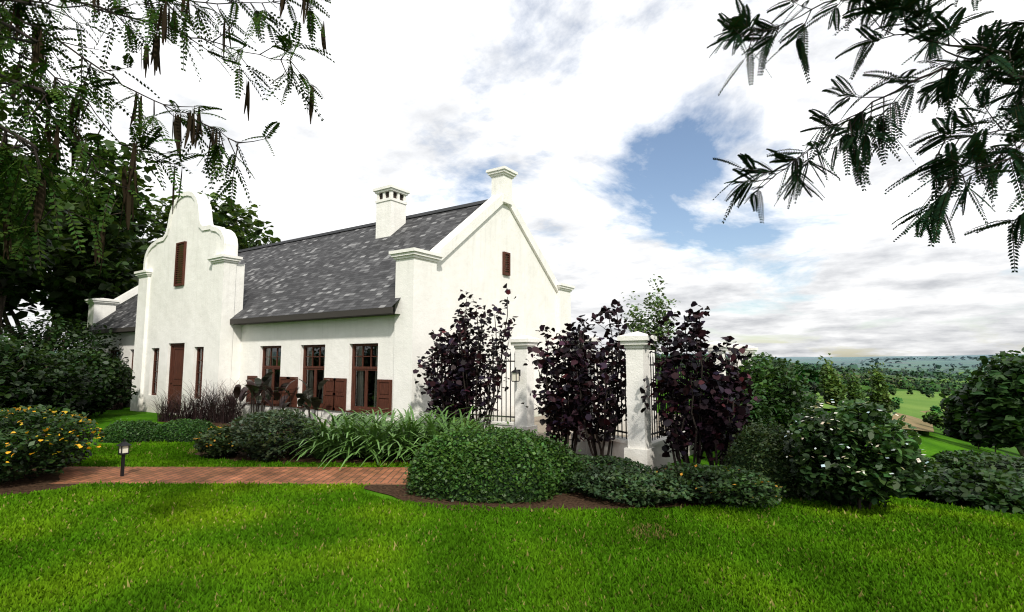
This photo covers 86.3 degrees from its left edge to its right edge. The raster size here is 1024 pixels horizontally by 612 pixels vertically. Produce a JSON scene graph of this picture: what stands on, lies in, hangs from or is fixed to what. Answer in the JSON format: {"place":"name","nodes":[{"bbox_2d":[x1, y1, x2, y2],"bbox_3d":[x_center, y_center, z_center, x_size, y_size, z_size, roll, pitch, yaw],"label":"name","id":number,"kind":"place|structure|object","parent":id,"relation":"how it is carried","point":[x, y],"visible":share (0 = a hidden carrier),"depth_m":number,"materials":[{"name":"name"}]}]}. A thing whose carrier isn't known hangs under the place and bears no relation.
{"place":"outdoors","nodes":[
{"label":"outdoors","id":0,"kind":"place"},
{"bbox_2d":[16,467,409,484],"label":"brick path","id":1,"kind":"structure","parent":0,"point":[310,475],"depth_m":8.74,"materials":[{"name":"brown brick"}]},
{"bbox_2d":[116,346,377,406],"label":"house curtains","id":2,"kind":"object","parent":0,"point":[360,393],"visible":0.14,"depth_m":14.91,"materials":[{"name":"fabric"}]},
{"bbox_2d":[113,192,402,406],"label":"house rooms","id":3,"kind":"object","parent":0,"point":[371,383],"visible":0.08,"depth_m":16.75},
{"bbox_2d":[111,241,509,414],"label":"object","id":4,"kind":"structure","parent":0,"point":[334,393],"depth_m":15.98,"materials":[{"name":"brown wood"}]},
{"bbox_2d":[0,436,1023,611],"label":"lawn","id":5,"kind":"structure","parent":0,"point":[917,526],"depth_m":5.27,"materials":[{"name":"green plant"}]},
{"bbox_2d":[0,350,1023,611],"bbox_3d":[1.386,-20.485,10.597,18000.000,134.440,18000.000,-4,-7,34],"label":"terrain","id":6,"kind":"structure","parent":0,"point":[936,440],"depth_m":19.16,"materials":[{"name":"green plant"}]},
{"bbox_2d":[0,335,52,420],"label":"shrub","id":7,"kind":"object","parent":6,"relation":"on","point":[15,395],"visible":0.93,"depth_m":13.40,"materials":[{"name":"green plant"}]},
{"bbox_2d":[0,64,89,284],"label":"tree","id":8,"kind":"object","parent":6,"relation":"on","point":[14,262],"visible":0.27,"depth_m":19.19,"materials":[{"name":"green plant"}]},
{"bbox_2d":[0,333,109,427],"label":"shrub","id":9,"kind":"object","parent":6,"relation":"on","point":[58,371],"visible":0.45,"depth_m":14.96,"materials":[{"name":"green plant"}]},
{"bbox_2d":[0,312,128,365],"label":"shrub","id":10,"kind":"object","parent":6,"relation":"on","point":[70,334],"visible":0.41,"depth_m":20.70,"materials":[{"name":"green plant"}]},
{"bbox_2d":[0,132,153,339],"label":"tree","id":11,"kind":"object","parent":6,"relation":"on","point":[6,287],"visible":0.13,"depth_m":23.94,"materials":[{"name":"green plant"}]},
{"bbox_2d":[2,133,160,350],"bbox_3d":[-23.347,-2.133,26.386,9.857,13.881,11.288,-4,-7,34],"label":"tree","id":12,"kind":"object","parent":6,"relation":"on","point":[63,301],"visible":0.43,"depth_m":26.09,"materials":[{"name":"green plant"}]},
{"bbox_2d":[25,223,152,348],"bbox_3d":[-22.954,-0.531,33.070,10.228,12.016,8.631,2,-6,-23],"label":"tree","id":13,"kind":"object","parent":6,"relation":"on","point":[140,243],"visible":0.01,"depth_m":31.70,"materials":[{"name":"green plant"}]},
{"bbox_2d":[47,348,137,417],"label":"shrub","id":14,"kind":"object","parent":6,"relation":"on","point":[114,388],"visible":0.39,"depth_m":17.87,"materials":[{"name":"green plant"}]},
{"bbox_2d":[109,358,132,405],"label":"shrub","id":15,"kind":"object","parent":6,"relation":"on","point":[127,377],"visible":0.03,"depth_m":21.82,"materials":[{"name":"green plant"}]},
{"bbox_2d":[0,0,334,285],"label":"tree","id":16,"kind":"object","parent":6,"relation":"on","point":[15,13],"visible":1,"depth_m":4.71,"materials":[{"name":"green plant"}]},
{"bbox_2d":[131,191,275,272],"bbox_3d":[-22.589,-1.214,38.326,10.133,14.432,14.319,0,-6,-2],"label":"tree","id":17,"kind":"object","parent":6,"relation":"on","point":[222,207],"visible":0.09,"depth_m":38.06,"materials":[{"name":"green plant"}]},
{"bbox_2d":[148,204,280,249],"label":"tree","id":18,"kind":"object","parent":6,"relation":"on","point":[220,218],"visible":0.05,"depth_m":41.01,"materials":[{"name":"green plant"}]},
{"bbox_2d":[85,166,574,427],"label":"house walls","id":19,"kind":"structure","parent":6,"relation":"on","point":[202,306],"depth_m":17.40,"materials":[{"name":"white paint"}]},
{"bbox_2d":[87,307,394,334],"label":"fascia","id":20,"kind":"structure","parent":19,"relation":"attached to","point":[384,311],"depth_m":15.43,"materials":[{"name":"grey"}]},
{"bbox_2d":[89,204,481,329],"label":"roof","id":21,"kind":"structure","parent":19,"relation":"attached to","point":[355,269],"depth_m":17.91,"materials":[{"name":"grey tile"}]},
{"bbox_2d":[238,199,487,252],"bbox_3d":[-8.524,-2.847,22.827,19.400,0.100,0.180,-4,-7,34],"label":"ridge cap","id":22,"kind":"object","parent":21,"relation":"on","point":[374,223],"visible":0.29,"depth_m":21.01,"materials":[{"name":"grey"}]},
{"bbox_2d":[0,419,746,511],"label":"beds","id":23,"kind":"object","parent":6,"relation":"on","point":[40,482],"visible":0.15,"depth_m":7.69,"materials":[{"name":"soil"}]},
{"bbox_2d":[0,404,104,483],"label":"flowering bush","id":24,"kind":"object","parent":23,"relation":"on","point":[51,432],"visible":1,"depth_m":8.37,"materials":[{"name":"green plant"}]},
{"bbox_2d":[96,418,159,442],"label":"hedge","id":25,"kind":"object","parent":23,"relation":"on","point":[129,431],"visible":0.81,"depth_m":12.43,"materials":[{"name":"green plant"}]},
{"bbox_2d":[148,418,219,441],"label":"hedge","id":26,"kind":"object","parent":23,"relation":"on","point":[184,429],"visible":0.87,"depth_m":12.40,"materials":[{"name":"green plant"}]},
{"bbox_2d":[108,377,261,423],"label":"fountain grass","id":27,"kind":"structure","parent":23,"relation":"on","point":[223,416],"depth_m":16.41,"materials":[{"name":"purple plant"}]},
{"bbox_2d":[193,424,243,458],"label":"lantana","id":28,"kind":"object","parent":23,"relation":"on","point":[208,440],"visible":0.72,"depth_m":10.23,"materials":[{"name":"green plant"}]},
{"bbox_2d":[215,408,320,461],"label":"grey bush","id":29,"kind":"object","parent":23,"relation":"on","point":[264,424],"visible":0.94,"depth_m":10.12,"materials":[{"name":"green plant"}]},
{"bbox_2d":[224,372,327,428],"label":"canna plants","id":30,"kind":"object","parent":23,"relation":"on","point":[257,386],"visible":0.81,"depth_m":15.26,"materials":[{"name":"purple plant"}]},
{"bbox_2d":[329,412,372,428],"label":"shrub","id":31,"kind":"object","parent":23,"relation":"on","point":[352,416],"visible":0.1,"depth_m":13.28,"materials":[{"name":"green plant"}]},
{"bbox_2d":[269,404,504,469],"bbox_3d":[-2.283,2.439,10.601,5.148,0.964,3.202,0,-6,1],"label":"agapanthus","id":32,"kind":"object","parent":23,"relation":"on","point":[382,438],"visible":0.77,"depth_m":10.10,"materials":[{"name":"green plant"}]},
{"bbox_2d":[452,419,482,432],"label":"shrub","id":33,"kind":"object","parent":23,"relation":"on","point":[464,420],"visible":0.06,"depth_m":11.30,"materials":[{"name":"green plant"}]},
{"bbox_2d":[439,283,517,429],"bbox_3d":[-0.679,1.364,12.582,1.839,3.708,1.806,-4,-7,34],"label":"purple shrub","id":34,"kind":"object","parent":23,"relation":"on","point":[464,321],"visible":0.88,"depth_m":12.26,"materials":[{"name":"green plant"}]},
{"bbox_2d":[397,421,597,503],"bbox_3d":[-0.232,2.184,7.941,2.984,0.972,1.825,-1,-6,5],"label":"hedge mound","id":35,"kind":"object","parent":23,"relation":"on","point":[492,464],"visible":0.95,"depth_m":7.41,"materials":[{"name":"green plant"}]},
{"bbox_2d":[521,317,609,455],"bbox_3d":[1.094,1.604,10.463,1.700,2.848,1.685,-4,-7,34],"label":"purple shrub","id":36,"kind":"object","parent":23,"relation":"on","point":[555,406],"visible":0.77,"depth_m":10.26,"materials":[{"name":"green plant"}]},
{"bbox_2d":[556,299,628,462],"bbox_3d":[1.712,1.449,10.266,1.344,3.160,1.841,-4,-7,34],"label":"purple shrub","id":37,"kind":"object","parent":23,"relation":"on","point":[599,421],"visible":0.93,"depth_m":9.97,"materials":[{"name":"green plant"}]},
{"bbox_2d":[572,454,651,486],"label":"ground cover","id":38,"kind":"object","parent":23,"relation":"on","point":[605,460],"visible":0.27,"depth_m":8.30,"materials":[{"name":"green plant"}]},
{"bbox_2d":[560,465,703,506],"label":"ground cover","id":39,"kind":"object","parent":23,"relation":"on","point":[598,485],"visible":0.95,"depth_m":7.17,"materials":[{"name":"green plant"}]},
{"bbox_2d":[640,301,725,471],"bbox_3d":[2.884,1.451,9.177,1.346,3.061,1.499,-4,-7,34],"label":"purple shrub","id":40,"kind":"object","parent":23,"relation":"on","point":[668,377],"visible":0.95,"depth_m":9.06,"materials":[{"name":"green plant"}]},
{"bbox_2d":[665,336,762,468],"bbox_3d":[3.481,1.768,9.253,1.429,2.506,1.414,4,-7,-32],"label":"purple shrub","id":41,"kind":"object","parent":23,"relation":"on","point":[726,409],"visible":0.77,"depth_m":8.97,"materials":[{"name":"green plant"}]},
{"bbox_2d":[647,462,787,507],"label":"ground cover","id":42,"kind":"object","parent":23,"relation":"on","point":[723,477],"visible":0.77,"depth_m":7.04,"materials":[{"name":"green plant"}]},
{"bbox_2d":[413,324,489,421],"bbox_3d":[-1.376,1.815,12.651,1.633,2.822,1.550,-4,-7,34],"label":"purple shrub","id":43,"kind":"object","parent":6,"relation":"on","point":[436,395],"visible":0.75,"depth_m":12.47,"materials":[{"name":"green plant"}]},
{"bbox_2d":[432,331,757,471],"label":"garden wall pillars","id":44,"kind":"structure","parent":6,"relation":"on","point":[639,444],"depth_m":9.92,"materials":[{"name":"paint"}]},
{"bbox_2d":[116,350,735,475],"bbox_3d":[1.024,2.009,11.917,15.996,2.070,5.172,2,-6,-22],"label":"iron fence","id":45,"kind":"object","parent":44,"relation":"attached to","point":[125,443],"visible":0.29,"depth_m":10.36,"materials":[{"name":"black"}]},
{"bbox_2d":[119,373,518,452],"bbox_3d":[-3.058,1.898,10.330,7.140,1.205,0.142,3,-6,-26],"label":"lantern glass","id":46,"kind":"object","parent":45,"relation":"on","point":[124,449],"visible":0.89,"depth_m":8.73,"materials":[{"name":"beige glass"}]},
{"bbox_2d":[512,413,680,446],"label":"courtyard paving","id":47,"kind":"structure","parent":6,"relation":"on","point":[541,429],"depth_m":14.91,"materials":[{"name":"grey stone"}]},
{"bbox_2d":[622,274,680,362],"bbox_3d":[5.515,1.545,21.937,2.561,5.586,1.637,-4,-7,34],"label":"feather tree","id":48,"kind":"object","parent":6,"relation":"on","point":[656,328],"visible":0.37,"depth_m":21.86,"materials":[{"name":"green plant"}]},
{"bbox_2d":[708,384,776,464],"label":"tall shrub","id":49,"kind":"object","parent":6,"relation":"on","point":[759,412],"visible":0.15,"depth_m":10.34,"materials":[{"name":"green plant"}]},
{"bbox_2d":[723,419,803,499],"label":"shrub","id":50,"kind":"object","parent":6,"relation":"on","point":[759,448],"visible":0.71,"depth_m":7.92,"materials":[{"name":"green plant"}]},
{"bbox_2d":[732,352,815,436],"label":"tall shrub","id":51,"kind":"object","parent":6,"relation":"on","point":[785,402],"visible":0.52,"depth_m":11.22,"materials":[{"name":"green plant"}]},
{"bbox_2d":[767,387,822,418],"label":"tall shrub","id":52,"kind":"object","parent":6,"relation":"on","point":[817,402],"visible":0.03,"depth_m":11.98,"materials":[{"name":"green plant"}]},
{"bbox_2d":[656,353,1007,451],"bbox_3d":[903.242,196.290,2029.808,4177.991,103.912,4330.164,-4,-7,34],"label":"trees","id":53,"kind":"object","parent":6,"relation":"on","point":[933,416],"visible":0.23,"depth_m":457.84,"materials":[{"name":"green plant"}]},
{"bbox_2d":[817,353,848,406],"bbox_3d":[17.624,4.262,30.014,1.496,3.320,1.570,-4,-7,34],"label":"tree","id":54,"kind":"object","parent":6,"relation":"on","point":[834,388],"visible":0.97,"depth_m":29.70,"materials":[{"name":"green plant"}]},
{"bbox_2d":[845,369,866,402],"bbox_3d":[23.758,5.944,37.810,1.395,3.185,1.335,-4,-7,34],"label":"tree","id":55,"kind":"object","parent":6,"relation":"on","point":[854,390],"visible":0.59,"depth_m":37.67,"materials":[{"name":"green plant"}]},
{"bbox_2d":[782,398,935,509],"bbox_3d":[4.545,2.018,7.277,1.753,1.540,1.675,-4,-7,34],"label":"white shrub","id":56,"kind":"object","parent":6,"relation":"on","point":[858,470],"visible":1,"depth_m":6.89,"materials":[{"name":"green plant"}]},
{"bbox_2d":[707,0,1023,272],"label":"branches","id":57,"kind":"object","parent":6,"relation":"on","point":[1010,63],"visible":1,"depth_m":4.42,"materials":[{"name":"green plant"}]},
{"bbox_2d":[866,361,893,414],"bbox_3d":[21.992,5.172,32.725,1.368,3.708,1.486,-4,-7,34],"label":"tree","id":58,"kind":"object","parent":6,"relation":"on","point":[879,391],"visible":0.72,"depth_m":32.47,"materials":[{"name":"green plant"}]},
{"bbox_2d":[877,453,941,466],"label":"bush","id":59,"kind":"object","parent":6,"relation":"on","point":[933,461],"visible":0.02,"depth_m":10.96,"materials":[{"name":"green plant"}]},
{"bbox_2d":[901,462,979,502],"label":"bush","id":60,"kind":"object","parent":6,"relation":"on","point":[920,495],"visible":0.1,"depth_m":9.25,"materials":[{"name":"green plant"}]},
{"bbox_2d":[939,387,973,441],"bbox_3d":[25.603,6.132,30.193,3.330,3.664,3.653,-4,-7,34],"label":"tree","id":61,"kind":"object","parent":6,"relation":"on","point":[952,409],"visible":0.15,"depth_m":30.25,"materials":[{"name":"green plant"}]},
{"bbox_2d":[930,449,1016,470],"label":"bush","id":62,"kind":"object","parent":6,"relation":"on","point":[953,460],"visible":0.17,"depth_m":12.71,"materials":[{"name":"green plant"}]},
{"bbox_2d":[924,468,1023,514],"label":"bush","id":63,"kind":"object","parent":6,"relation":"on","point":[987,489],"visible":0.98,"depth_m":8.40,"materials":[{"name":"green plant"}]},
{"bbox_2d":[951,350,1023,456],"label":"tree","id":64,"kind":"object","parent":6,"relation":"on","point":[992,403],"visible":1,"depth_m":20.51,"materials":[{"name":"green plant"}]},
{"bbox_2d":[964,455,1023,476],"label":"bush","id":65,"kind":"object","parent":6,"relation":"on","point":[997,464],"visible":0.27,"depth_m":10.93,"materials":[{"name":"green plant"}]},
{"bbox_2d":[989,347,1023,365],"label":"slope tree","id":66,"kind":"object","parent":6,"relation":"on","point":[1022,350],"visible":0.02,"depth_m":28.29,"materials":[{"name":"green plant"}]},
{"bbox_2d":[0,0,1023,356],"label":"sky","id":67,"kind":"structure","parent":0,"point":[612,121],"materials":[{"name":"white"}]},
{"bbox_2d":[813,372,986,419],"bbox_3d":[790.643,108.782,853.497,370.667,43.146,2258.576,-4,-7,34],"label":"light fields","id":68,"kind":"structure","parent":0,"point":[915,403],"depth_m":110.71,"materials":[{"name":"green plant"}]},
{"bbox_2d":[892,410,933,431],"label":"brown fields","id":69,"kind":"structure","parent":0,"point":[919,424],"depth_m":33.43,"materials":[{"name":"beige soil"}]}
]}

